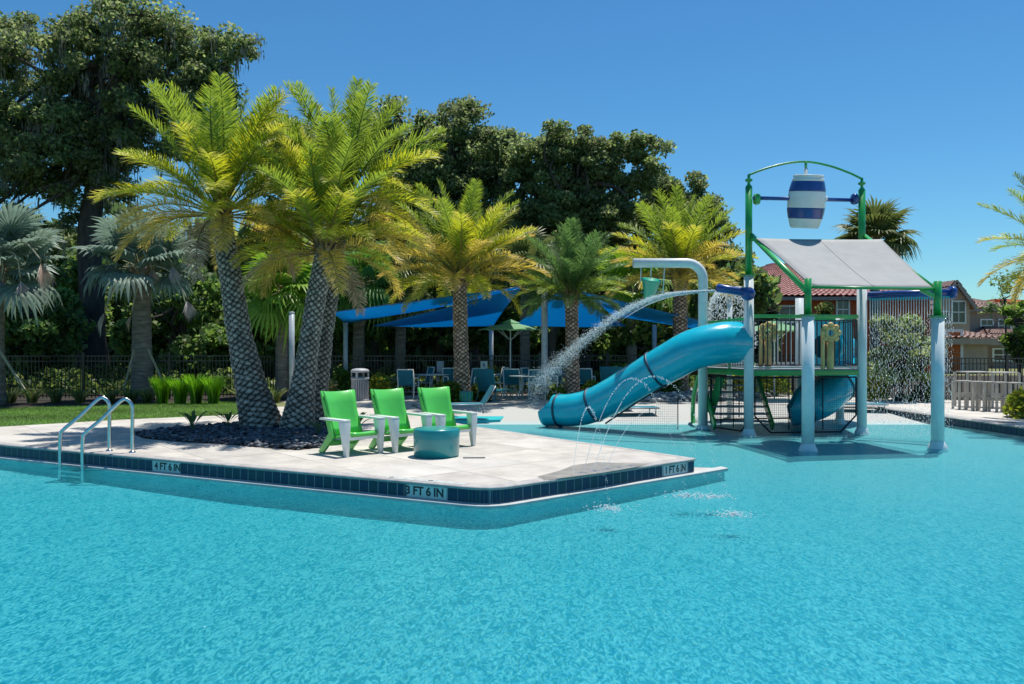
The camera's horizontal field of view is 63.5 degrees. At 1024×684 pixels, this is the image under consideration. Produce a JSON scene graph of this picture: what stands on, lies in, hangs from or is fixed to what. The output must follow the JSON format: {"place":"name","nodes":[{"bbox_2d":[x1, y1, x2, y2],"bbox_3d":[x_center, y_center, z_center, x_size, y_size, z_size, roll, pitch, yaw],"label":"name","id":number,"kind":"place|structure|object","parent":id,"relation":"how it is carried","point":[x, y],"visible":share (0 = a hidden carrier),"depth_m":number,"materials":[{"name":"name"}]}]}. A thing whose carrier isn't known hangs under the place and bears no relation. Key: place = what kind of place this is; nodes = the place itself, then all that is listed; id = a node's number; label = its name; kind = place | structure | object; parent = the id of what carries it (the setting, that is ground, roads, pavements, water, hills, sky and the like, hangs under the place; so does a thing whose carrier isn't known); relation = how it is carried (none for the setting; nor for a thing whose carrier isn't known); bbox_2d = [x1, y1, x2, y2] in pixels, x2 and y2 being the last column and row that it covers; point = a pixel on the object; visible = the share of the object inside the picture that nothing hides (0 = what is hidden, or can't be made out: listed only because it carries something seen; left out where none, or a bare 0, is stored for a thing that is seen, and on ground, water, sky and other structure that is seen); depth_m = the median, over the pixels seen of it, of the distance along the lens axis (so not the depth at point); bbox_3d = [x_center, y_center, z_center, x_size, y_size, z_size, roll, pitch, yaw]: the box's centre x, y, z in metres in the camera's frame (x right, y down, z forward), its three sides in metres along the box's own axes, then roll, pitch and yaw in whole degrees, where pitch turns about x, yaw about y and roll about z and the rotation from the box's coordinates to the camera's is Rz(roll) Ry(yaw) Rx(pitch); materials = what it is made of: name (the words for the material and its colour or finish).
{"place":"outdoors","nodes":[
{"label":"outdoors","id":0,"kind":"place"},
{"bbox_2d":[0,400,237,426],"bbox_3d":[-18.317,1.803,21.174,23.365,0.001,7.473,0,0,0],"label":"lawn","id":1,"kind":"structure","parent":0,"point":[105,412],"depth_m":20.41,"materials":[{"name":"green plant"}]},
{"bbox_2d":[164,377,188,403],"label":"ornamental grass","id":2,"kind":"object","parent":1,"relation":"on","point":[180,391],"depth_m":23.77,"materials":[{"name":"green plant"}]},
{"bbox_2d":[201,375,228,403],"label":"ornamental grass","id":3,"kind":"object","parent":1,"relation":"on","point":[213,385],"depth_m":23.79,"materials":[{"name":"green plant"}]},
{"bbox_2d":[147,375,178,403],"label":"ornamental grass","id":4,"kind":"object","parent":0,"point":[162,388],"depth_m":23.77,"materials":[{"name":"green plant"}]},
{"bbox_2d":[181,374,211,403],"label":"ornamental grass","id":5,"kind":"object","parent":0,"point":[196,390],"depth_m":23.77,"materials":[{"name":"green plant"}]},
{"bbox_2d":[0,403,1023,683],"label":"pool floor","id":6,"kind":"structure","parent":0,"point":[846,555],"depth_m":8.18,"materials":[{"name":"paint"}]},
{"bbox_2d":[0,423,727,526],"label":"pool wall","id":7,"kind":"structure","parent":6,"relation":"on","point":[485,505],"depth_m":11.51,"materials":[{"name":"blue tile"}]},
{"bbox_2d":[0,405,690,489],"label":"pool deck","id":8,"kind":"structure","parent":7,"relation":"on","point":[511,457],"depth_m":13.40,"materials":[{"name":"beige concrete"}]},
{"bbox_2d":[58,396,135,482],"bbox_3d":[-6.746,1.656,13.436,1.240,1.528,0.399,0,0,-12],"label":"pool ladder","id":9,"kind":"object","parent":8,"relation":"attached to","point":[108,413],"visible":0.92,"depth_m":13.39,"materials":[{"name":"metal"}]},
{"bbox_2d":[134,421,339,449],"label":"slate pebbles","id":10,"kind":"object","parent":8,"relation":"on","point":[234,433],"visible":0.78,"depth_m":15.40,"materials":[{"name":"grey stone"}]},
{"bbox_2d":[89,70,335,427],"bbox_3d":[-6.053,-1.833,17.348,4.894,7.540,4.937,0,0,27],"label":"feather palm","id":11,"kind":"object","parent":10,"relation":"on","point":[222,170],"visible":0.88,"depth_m":16.69,"materials":[{"name":"green plant"}]},
{"bbox_2d":[207,125,433,428],"bbox_3d":[-3.858,-1.236,16.957,4.389,6.217,4.229,0,0,40],"label":"feather palm","id":12,"kind":"object","parent":10,"relation":"on","point":[299,410],"visible":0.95,"depth_m":16.62,"materials":[{"name":"green plant"}]},
{"bbox_2d":[239,75,447,422],"bbox_3d":[-3.524,-1.843,17.744,4.295,7.410,4.452,0,0,0],"label":"feather palm","id":13,"kind":"object","parent":10,"relation":"on","point":[356,125],"visible":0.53,"depth_m":17.38,"materials":[{"name":"green plant"}]},
{"bbox_2d":[319,389,384,456],"bbox_3d":[-2.635,1.300,13.376,0.870,1.000,0.800,0,0,44],"label":"lounge chair","id":14,"kind":"object","parent":8,"relation":"on","point":[342,418],"visible":1,"depth_m":13.34,"materials":[{"name":"green plastic"}]},
{"bbox_2d":[369,388,431,452],"bbox_3d":[-1.916,1.300,13.874,0.800,1.000,0.870,0,0,-43],"label":"lounge chair","id":15,"kind":"object","parent":8,"relation":"on","point":[389,405],"visible":0.73,"depth_m":13.93,"materials":[{"name":"green plastic"}]},
{"bbox_2d":[413,426,459,458],"bbox_3d":[-1.186,1.580,13.002,0.730,0.440,0.730,0,0,0],"label":"drum table","id":16,"kind":"object","parent":8,"relation":"on","point":[436,442],"visible":1,"depth_m":12.70,"materials":[{"name":"teal plastic"}]},
{"bbox_2d":[417,386,477,445],"bbox_3d":[-1.177,1.300,14.353,0.800,1.000,0.870,0,0,-40],"label":"lounge chair","id":17,"kind":"object","parent":8,"relation":"on","point":[435,402],"visible":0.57,"depth_m":14.44,"materials":[{"name":"green plastic"}]},
{"bbox_2d":[538,462,649,479],"bbox_3d":[1.049,1.796,11.648,2.206,0.001,0.738,0,0,-43],"label":"wet patch","id":18,"kind":"object","parent":8,"relation":"on","point":[567,472],"visible":0.91,"depth_m":11.60,"materials":[{"name":"concrete"}]},
{"bbox_2d":[632,258,709,429],"bbox_3d":[3.764,0.120,19.494,1.818,4.161,0.340,0,0,0],"label":"arch pipe","id":19,"kind":"object","parent":6,"relation":"on","point":[697,267],"visible":0.88,"depth_m":19.40,"materials":[{"name":"silver metal"}]},
{"bbox_2d":[641,277,661,301],"bbox_3d":[3.255,-1.201,19.499,0.480,0.540,0.480,6,14,0],"label":"hanging bucket","id":20,"kind":"object","parent":19,"relation":"hanging from","point":[651,286],"visible":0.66,"depth_m":19.36,"materials":[{"name":"green plastic"}]},
{"bbox_2d":[721,293,735,417],"bbox_3d":[5.659,0.394,21.500,0.440,3.512,0.440,0,0,0],"label":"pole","id":21,"kind":"object","parent":6,"relation":"on","point":[729,395],"visible":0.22,"depth_m":21.44,"materials":[{"name":"white metal"}]},
{"bbox_2d":[708,291,757,347],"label":"bell drops","id":22,"kind":"object","parent":21,"relation":"attached to","point":[715,296],"visible":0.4,"depth_m":21.36,"materials":[{"name":"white liquid"}]},
{"bbox_2d":[691,161,947,455],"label":"play tower","id":23,"kind":"structure","parent":6,"relation":"on","point":[863,263],"depth_m":18.06,"materials":[{"name":"white metal"}]},
{"bbox_2d":[538,321,752,430],"bbox_3d":[2.973,0.801,18.999,4.953,2.504,1.295,0,0,20],"label":"tube slide","id":24,"kind":"object","parent":23,"relation":"attached to","point":[679,356],"visible":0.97,"depth_m":18.46,"materials":[{"name":"plastic"}]},
{"bbox_2d":[716,284,754,300],"bbox_3d":[4.876,-1.077,18.041,0.846,0.375,0.247,0,0,0],"label":"water cannon","id":25,"kind":"object","parent":23,"relation":"attached to","point":[746,293],"visible":0.99,"depth_m":17.96,"materials":[{"name":"blue paint"}]},
{"bbox_2d":[522,289,715,414],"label":"stream drops","id":26,"kind":"object","parent":25,"relation":"attached to","point":[660,296],"visible":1,"depth_m":18.44,"materials":[{"name":"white liquid"}]},
{"bbox_2d":[759,321,778,366],"bbox_3d":[5.760,0.075,18.600,0.480,1.061,0.150,0,0,0],"label":"spray toy","id":27,"kind":"object","parent":23,"relation":"on","point":[765,339],"visible":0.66,"depth_m":18.55,"materials":[{"name":"yellow plastic"}]},
{"bbox_2d":[787,174,827,228],"bbox_3d":[6.540,-3.093,18.300,0.855,1.160,0.810,2,9,0],"label":"dump barrel","id":28,"kind":"object","parent":23,"relation":"attached to","point":[806,203],"visible":1,"depth_m":18.00,"materials":[{"name":"white paint"}]},
{"bbox_2d":[790,335,856,425],"bbox_3d":[7.785,0.858,20.305,2.990,2.351,1.322,0,0,-38],"label":"spiral slide","id":29,"kind":"object","parent":23,"relation":"attached to","point":[828,394],"visible":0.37,"depth_m":19.55,"materials":[{"name":"plastic"}]},
{"bbox_2d":[820,322,840,368],"bbox_3d":[7.048,0.088,18.300,0.480,1.034,0.150,0,0,0],"label":"spray toy","id":30,"kind":"object","parent":23,"relation":"attached to","point":[824,334],"visible":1,"depth_m":18.25,"materials":[{"name":"yellow plastic"}]},
{"bbox_2d":[867,286,957,300],"bbox_3d":[8.610,-1.027,17.784,1.780,0.260,0.259,0,0,39],"label":"curtain pipe","id":31,"kind":"object","parent":23,"relation":"attached to","point":[950,292],"visible":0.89,"depth_m":17.79,"materials":[{"name":"blue paint"}]},
{"bbox_2d":[870,298,951,324],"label":"falling water","id":32,"kind":"structure","parent":31,"relation":"attached to","point":[908,308],"depth_m":17.85,"materials":[{"name":"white liquid"}]},
{"bbox_2d":[844,405,1023,440],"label":"pool curb","id":33,"kind":"structure","parent":6,"relation":"on","point":[1009,430],"depth_m":19.03,"materials":[{"name":"beige tile"}]},
{"bbox_2d":[0,375,1023,407],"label":"planting bed","id":34,"kind":"object","parent":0,"point":[43,401],"visible":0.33,"depth_m":26.67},
{"bbox_2d":[0,200,69,404],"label":"fan palm","id":35,"kind":"object","parent":34,"relation":"on","point":[19,237],"visible":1,"depth_m":23.21,"materials":[{"name":"green plant"}]},
{"bbox_2d":[5,266,96,383],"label":"understory tree","id":36,"kind":"object","parent":34,"relation":"on","point":[26,336],"visible":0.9,"depth_m":30.60,"materials":[{"name":"green plant"}]},
{"bbox_2d":[21,245,126,336],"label":"understory tree","id":37,"kind":"object","parent":34,"relation":"on","point":[70,281],"visible":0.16,"depth_m":35.37,"materials":[{"name":"green plant"}]},
{"bbox_2d":[5,352,234,398],"bbox_3d":[-17.100,1.073,25.200,18.008,1.455,0.096,0,0,-6],"label":"picket fence","id":38,"kind":"object","parent":34,"relation":"on","point":[83,356],"visible":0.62,"depth_m":25.64,"materials":[{"name":"black paint"}]},
{"bbox_2d":[61,206,203,400],"bbox_3d":[-11.590,-1.232,25.407,4.055,6.112,3.864,0,0,-31],"label":"fan palm","id":39,"kind":"object","parent":34,"relation":"on","point":[142,280],"visible":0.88,"depth_m":24.95,"materials":[{"name":"green plant"}]},
{"bbox_2d":[0,0,266,376],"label":"oak tree","id":40,"kind":"object","parent":34,"relation":"on","point":[85,128],"visible":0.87,"depth_m":33.20,"materials":[{"name":"green plant"}]},
{"bbox_2d":[106,255,229,377],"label":"understory tree","id":41,"kind":"object","parent":34,"relation":"on","point":[206,337],"visible":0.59,"depth_m":30.41,"materials":[{"name":"green plant"}]},
{"bbox_2d":[187,300,270,376],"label":"understory tree","id":42,"kind":"object","parent":34,"relation":"on","point":[216,312],"visible":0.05,"depth_m":32.74,"materials":[{"name":"green plant"}]},
{"bbox_2d":[227,251,305,377],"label":"understory tree","id":43,"kind":"object","parent":34,"relation":"on","point":[268,349],"visible":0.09,"depth_m":31.92,"materials":[{"name":"green plant"}]},
{"bbox_2d":[240,235,344,397],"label":"sabal palm","id":44,"kind":"object","parent":34,"relation":"on","point":[272,311],"visible":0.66,"depth_m":26.14,"materials":[{"name":"green plant"}]},
{"bbox_2d":[343,323,347,389],"bbox_3d":[-5.636,0.576,28.000,0.304,2.448,0.304,0,0,0],"label":"sail post","id":45,"kind":"object","parent":34,"relation":"on","point":[345,346],"visible":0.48,"depth_m":27.93,"materials":[{"name":"grey metal"}]},
{"bbox_2d":[336,286,521,322],"bbox_3d":[-2.809,-1.181,27.342,6.080,1.184,2.215,0,0,-5],"label":"shade sail","id":46,"kind":"object","parent":45,"relation":"attached to","point":[348,316],"visible":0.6,"depth_m":26.74,"materials":[{"name":"blue fabric"}]},
{"bbox_2d":[334,240,404,376],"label":"sabal palm","id":47,"kind":"object","parent":34,"relation":"on","point":[375,295],"visible":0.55,"depth_m":28.91,"materials":[{"name":"green plant"}]},
{"bbox_2d":[227,93,532,373],"bbox_3d":[-6.288,-5.063,39.952,14.933,13.781,6.895,0,0,0],"label":"oak tree","id":48,"kind":"object","parent":34,"relation":"on","point":[459,165],"visible":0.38,"depth_m":38.76,"materials":[{"name":"green plant"}]},
{"bbox_2d":[333,239,432,370],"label":"understory tree","id":49,"kind":"object","parent":34,"relation":"on","point":[383,337],"visible":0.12,"depth_m":33.83,"materials":[{"name":"green plant"}]},
{"bbox_2d":[6,362,784,394],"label":"undergrowth","id":50,"kind":"object","parent":34,"relation":"on","point":[691,379],"visible":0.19,"depth_m":29.31,"materials":[{"name":"green plant"}]},
{"bbox_2d":[365,238,441,372],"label":"sabal palm","id":51,"kind":"object","parent":34,"relation":"on","point":[400,340],"visible":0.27,"depth_m":31.18,"materials":[{"name":"green plant"}]},
{"bbox_2d":[406,252,487,372],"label":"understory tree","id":52,"kind":"object","parent":34,"relation":"on","point":[443,341],"visible":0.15,"depth_m":34.72,"materials":[{"name":"green plant"}]},
{"bbox_2d":[489,325,493,368],"bbox_3d":[-0.742,0.599,29.500,0.304,2.403,0.304,0,0,0],"label":"sail post","id":53,"kind":"object","parent":34,"relation":"on","point":[490,347],"visible":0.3,"depth_m":29.43,"materials":[{"name":"silver metal"}]},
{"bbox_2d":[374,288,520,326],"bbox_3d":[-2.139,-1.106,28.201,4.869,1.218,3.618,0,0,0],"label":"shade sail","id":54,"kind":"object","parent":53,"relation":"attached to","point":[484,312],"visible":0.9,"depth_m":27.68,"materials":[{"name":"blue fabric"}]},
{"bbox_2d":[451,250,565,368],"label":"understory tree","id":55,"kind":"object","parent":34,"relation":"on","point":[535,336],"visible":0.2,"depth_m":34.72,"materials":[{"name":"green plant"}]},
{"bbox_2d":[485,224,562,372],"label":"sabal palm","id":56,"kind":"object","parent":34,"relation":"on","point":[523,247],"visible":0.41,"depth_m":31.74,"materials":[{"name":"green plant"}]},
{"bbox_2d":[331,353,794,392],"bbox_3d":[2.150,1.097,28.900,16.839,1.405,0.096,0,0,-4],"label":"picket fence","id":57,"kind":"object","parent":34,"relation":"on","point":[607,355],"visible":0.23,"depth_m":28.66,"materials":[{"name":"black metal"}]},
{"bbox_2d":[491,118,676,367],"bbox_3d":[3.249,-4.132,38.157,8.726,11.886,4.292,0,0,0],"label":"oak tree","id":58,"kind":"object","parent":34,"relation":"on","point":[568,174],"visible":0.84,"depth_m":37.25,"materials":[{"name":"green plant"}]},
{"bbox_2d":[556,258,658,365],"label":"understory tree","id":59,"kind":"object","parent":34,"relation":"on","point":[599,343],"visible":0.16,"depth_m":34.30,"materials":[{"name":"green plant"}]},
{"bbox_2d":[589,244,672,363],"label":"sabal palm","id":60,"kind":"object","parent":34,"relation":"on","point":[632,288],"visible":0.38,"depth_m":31.59,"materials":[{"name":"green plant"}]},
{"bbox_2d":[597,294,672,366],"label":"understory tree","id":61,"kind":"object","parent":34,"relation":"on","point":[621,339],"visible":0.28,"depth_m":32.15,"materials":[{"name":"green plant"}]},
{"bbox_2d":[603,170,755,327],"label":"oak tree","id":62,"kind":"object","parent":34,"relation":"on","point":[697,184],"visible":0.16,"depth_m":39.31,"materials":[{"name":"green plant"}]},
{"bbox_2d":[659,270,743,375],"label":"understory tree","id":63,"kind":"object","parent":34,"relation":"on","point":[691,313],"visible":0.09,"depth_m":32.99,"materials":[{"name":"green plant"}]},
{"bbox_2d":[642,386,779,402],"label":"river stones","id":64,"kind":"object","parent":34,"relation":"on","point":[660,396],"visible":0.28,"depth_m":25.11,"materials":[{"name":"stone"}]},
{"bbox_2d":[708,261,776,365],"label":"understory tree","id":65,"kind":"object","parent":34,"relation":"on","point":[764,289],"visible":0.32,"depth_m":32.33,"materials":[{"name":"green plant"}]},
{"bbox_2d":[831,194,921,349],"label":"sabal palm","id":66,"kind":"object","parent":34,"relation":"on","point":[883,220],"visible":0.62,"depth_m":35.37,"materials":[{"name":"green plant"}]},
{"bbox_2d":[977,268,1023,385],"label":"garden tree","id":67,"kind":"object","parent":34,"relation":"on","point":[995,305],"visible":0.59,"depth_m":34.15,"materials":[{"name":"green plant"}]},
{"bbox_2d":[988,300,1023,390],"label":"garden tree","id":68,"kind":"object","parent":34,"relation":"on","point":[1012,342],"visible":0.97,"depth_m":29.94,"materials":[{"name":"green plant"}]},
{"bbox_2d":[0,0,1023,300],"label":"sky","id":69,"kind":"structure","parent":0,"point":[922,101],"materials":[{"name":"blue"}]},
{"bbox_2d":[17,368,1023,409],"bbox_3d":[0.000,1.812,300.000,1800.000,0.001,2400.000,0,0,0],"label":"ground","id":70,"kind":"structure","parent":0,"point":[280,404],"depth_m":45.35,"materials":[{"name":"beige concrete"}]},
{"bbox_2d":[8,197,783,375],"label":"wood","id":71,"kind":"object","parent":70,"relation":"on","point":[501,339],"visible":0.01,"depth_m":43.35,"materials":[{"name":"green plant"}]},
{"bbox_2d":[970,298,1011,341],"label":"taupe house","id":72,"kind":"structure","parent":70,"relation":"on","point":[977,320],"depth_m":60.00,"materials":[{"name":"paint"}]},
{"bbox_2d":[972,326,1023,367],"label":"house","id":73,"kind":"structure","parent":70,"relation":"on","point":[996,350],"depth_m":56.06,"materials":[{"name":"beige paint"}]},
{"bbox_2d":[583,292,697,327],"bbox_3d":[4.431,-1.035,28.099,4.624,1.164,3.820,0,0,0],"label":"shade sail","id":74,"kind":"object","parent":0,"point":[651,315],"visible":0.63,"depth_m":27.79,"materials":[{"name":"fabric"}]},
{"bbox_2d":[283,395,1023,423],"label":"patio","id":75,"kind":"structure","parent":0,"point":[992,414],"depth_m":24.04,"materials":[{"name":"concrete"}]},
{"bbox_2d":[289,311,294,387],"bbox_3d":[-6.661,0.446,25.000,0.323,2.709,0.323,0,0,0],"label":"sail post","id":76,"kind":"object","parent":75,"relation":"on","point":[291,340],"visible":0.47,"depth_m":24.93,"materials":[{"name":"silver metal"}]},
{"bbox_2d":[332,367,350,390],"bbox_3d":[-5.697,1.335,27.492,0.758,0.990,0.790,0,0,-36],"label":"shrub","id":77,"kind":"object","parent":75,"relation":"on","point":[341,376],"visible":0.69,"depth_m":27.34,"materials":[{"name":"green plant"}]},
{"bbox_2d":[351,368,368,400],"bbox_3d":[-4.634,1.308,25.200,0.570,0.985,0.567,0,0,-6],"label":"trash bin","id":78,"kind":"object","parent":75,"relation":"on","point":[360,386],"visible":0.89,"depth_m":24.98,"materials":[{"name":"metal"}]},
{"bbox_2d":[369,372,391,397],"bbox_3d":[-4.125,1.416,25.846,0.906,0.959,0.824,0,0,0],"label":"shrub","id":79,"kind":"object","parent":75,"relation":"on","point":[379,381],"visible":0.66,"depth_m":25.66,"materials":[{"name":"green plant"}]},
{"bbox_2d":[397,369,418,399],"bbox_3d":[-3.276,1.331,25.963,0.582,0.945,0.629,0,0,8],"label":"patio chair","id":80,"kind":"object","parent":75,"relation":"on","point":[405,378],"visible":0.84,"depth_m":25.71,"materials":[{"name":"white paint"}]},
{"bbox_2d":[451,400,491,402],"bbox_3d":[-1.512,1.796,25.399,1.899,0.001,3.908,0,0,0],"label":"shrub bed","id":81,"kind":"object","parent":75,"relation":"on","point":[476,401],"depth_m":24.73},
{"bbox_2d":[369,178,551,400],"bbox_3d":[-1.628,-1.517,24.786,5.154,6.682,5.224,0,0,-27],"label":"feather palm","id":82,"kind":"object","parent":81,"relation":"on","point":[466,245],"visible":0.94,"depth_m":24.36,"materials":[{"name":"green plant"}]},
{"bbox_2d":[474,369,513,401],"bbox_3d":[-0.539,1.311,25.135,0.656,0.996,1.258,0,0,30],"label":"sun chair","id":83,"kind":"object","parent":75,"relation":"on","point":[485,379],"visible":0.92,"depth_m":24.71,"materials":[{"name":"teal fabric"}]},
{"bbox_2d":[479,319,540,395],"bbox_3d":[-0.053,0.530,27.200,1.999,2.539,1.999,0,0,-27],"label":"umbrella","id":84,"kind":"object","parent":75,"relation":"on","point":[510,325],"visible":0.99,"depth_m":26.84,"materials":[{"name":"green fabric"}]},
{"bbox_2d":[503,368,522,397],"bbox_3d":[0.028,1.331,26.563,0.582,0.945,0.629,0,0,10],"label":"patio chair","id":85,"kind":"object","parent":75,"relation":"on","point":[507,378],"visible":0.76,"depth_m":26.32,"materials":[{"name":"white paint"}]},
{"bbox_2d":[538,291,547,399],"bbox_3d":[1.015,0.074,25.800,0.380,3.451,0.380,0,0,0],"label":"sail post","id":86,"kind":"object","parent":75,"relation":"on","point":[544,332],"visible":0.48,"depth_m":25.72,"materials":[{"name":"silver metal"}]},
{"bbox_2d":[518,292,625,326],"bbox_3d":[2.038,-1.095,28.663,2.010,1.181,4.617,0,0,34],"label":"shade sail","id":87,"kind":"object","parent":86,"relation":"attached to","point":[556,313],"visible":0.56,"depth_m":27.98,"materials":[{"name":"blue fabric"}]},
{"bbox_2d":[506,217,633,393],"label":"feather palm","id":88,"kind":"object","parent":75,"relation":"on","point":[572,273],"visible":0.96,"depth_m":25.20,"materials":[{"name":"green plant"}]},
{"bbox_2d":[598,185,758,392],"bbox_3d":[5.432,-1.646,27.292,5.208,6.933,5.041,0,0,0],"label":"feather palm","id":89,"kind":"object","parent":75,"relation":"on","point":[679,238],"visible":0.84,"depth_m":26.90,"materials":[{"name":"green plant"}]},
{"bbox_2d":[867,378,888,400],"bbox_3d":[11.125,1.476,25.361,0.892,0.780,0.915,0,0,0],"label":"shrub","id":90,"kind":"object","parent":75,"relation":"on","point":[873,389],"visible":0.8,"depth_m":25.13,"materials":[{"name":"green plant"}]},
{"bbox_2d":[853,312,930,400],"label":"garden tree","id":91,"kind":"object","parent":75,"relation":"on","point":[903,374],"visible":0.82,"depth_m":24.98,"materials":[{"name":"green plant"}]},
{"bbox_2d":[920,355,1023,401],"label":"picket fence","id":92,"kind":"object","parent":75,"relation":"on","point":[1006,358],"visible":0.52,"depth_m":24.53,"materials":[{"name":"black paint"}]},
{"bbox_2d":[965,381,987,410],"bbox_3d":[12.179,1.420,21.690,0.381,0.760,0.380,0,0,0],"label":"bar stool","id":93,"kind":"object","parent":75,"relation":"on","point":[973,397],"visible":0.85,"depth_m":21.52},
{"bbox_2d":[978,372,1020,407],"bbox_3d":[13.337,1.317,22.640,0.767,0.966,0.680,0,0,0],"label":"bar table","id":94,"kind":"object","parent":75,"relation":"on","point":[1005,385],"visible":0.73,"depth_m":22.32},
{"bbox_2d":[975,171,1023,309],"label":"feather palm","id":95,"kind":"object","parent":75,"relation":"on","point":[1020,281],"visible":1,"depth_m":19.29,"materials":[{"name":"green plant"}]},
{"bbox_2d":[1002,386,1023,418],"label":"shrub","id":96,"kind":"object","parent":75,"relation":"on","point":[1014,403],"visible":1,"depth_m":19.44,"materials":[{"name":"green plant"}]},
{"bbox_2d":[762,263,942,371],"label":"red house","id":97,"kind":"structure","parent":0,"point":[844,301],"depth_m":46.00,"materials":[{"name":"red tile"}]},
{"bbox_2d":[930,280,979,337],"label":"gable house","id":98,"kind":"structure","parent":0,"point":[963,304],"depth_m":51.98,"materials":[{"name":"beige paint"}]},
{"bbox_2d":[951,301,965,323],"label":"window","id":99,"kind":"structure","parent":98,"relation":"in","point":[958,312],"depth_m":51.98,"materials":[{"name":"grey glass"}]},
{"bbox_2d":[930,329,998,372],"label":"garage","id":100,"kind":"structure","parent":0,"point":[970,345],"depth_m":46.97,"materials":[{"name":"beige paint"}]},
{"bbox_2d":[945,329,962,372],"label":"door","id":101,"kind":"structure","parent":100,"relation":"in","point":[955,347],"depth_m":46.97,"materials":[{"name":"white paint"}]},
{"label":"pool water","id":102,"kind":"structure","parent":0,"visible":0},
{"bbox_2d":[868,313,953,438],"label":"water drops","id":103,"kind":"object","parent":102,"relation":"on","point":[946,380],"visible":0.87,"depth_m":17.84,"materials":[{"name":"white"}]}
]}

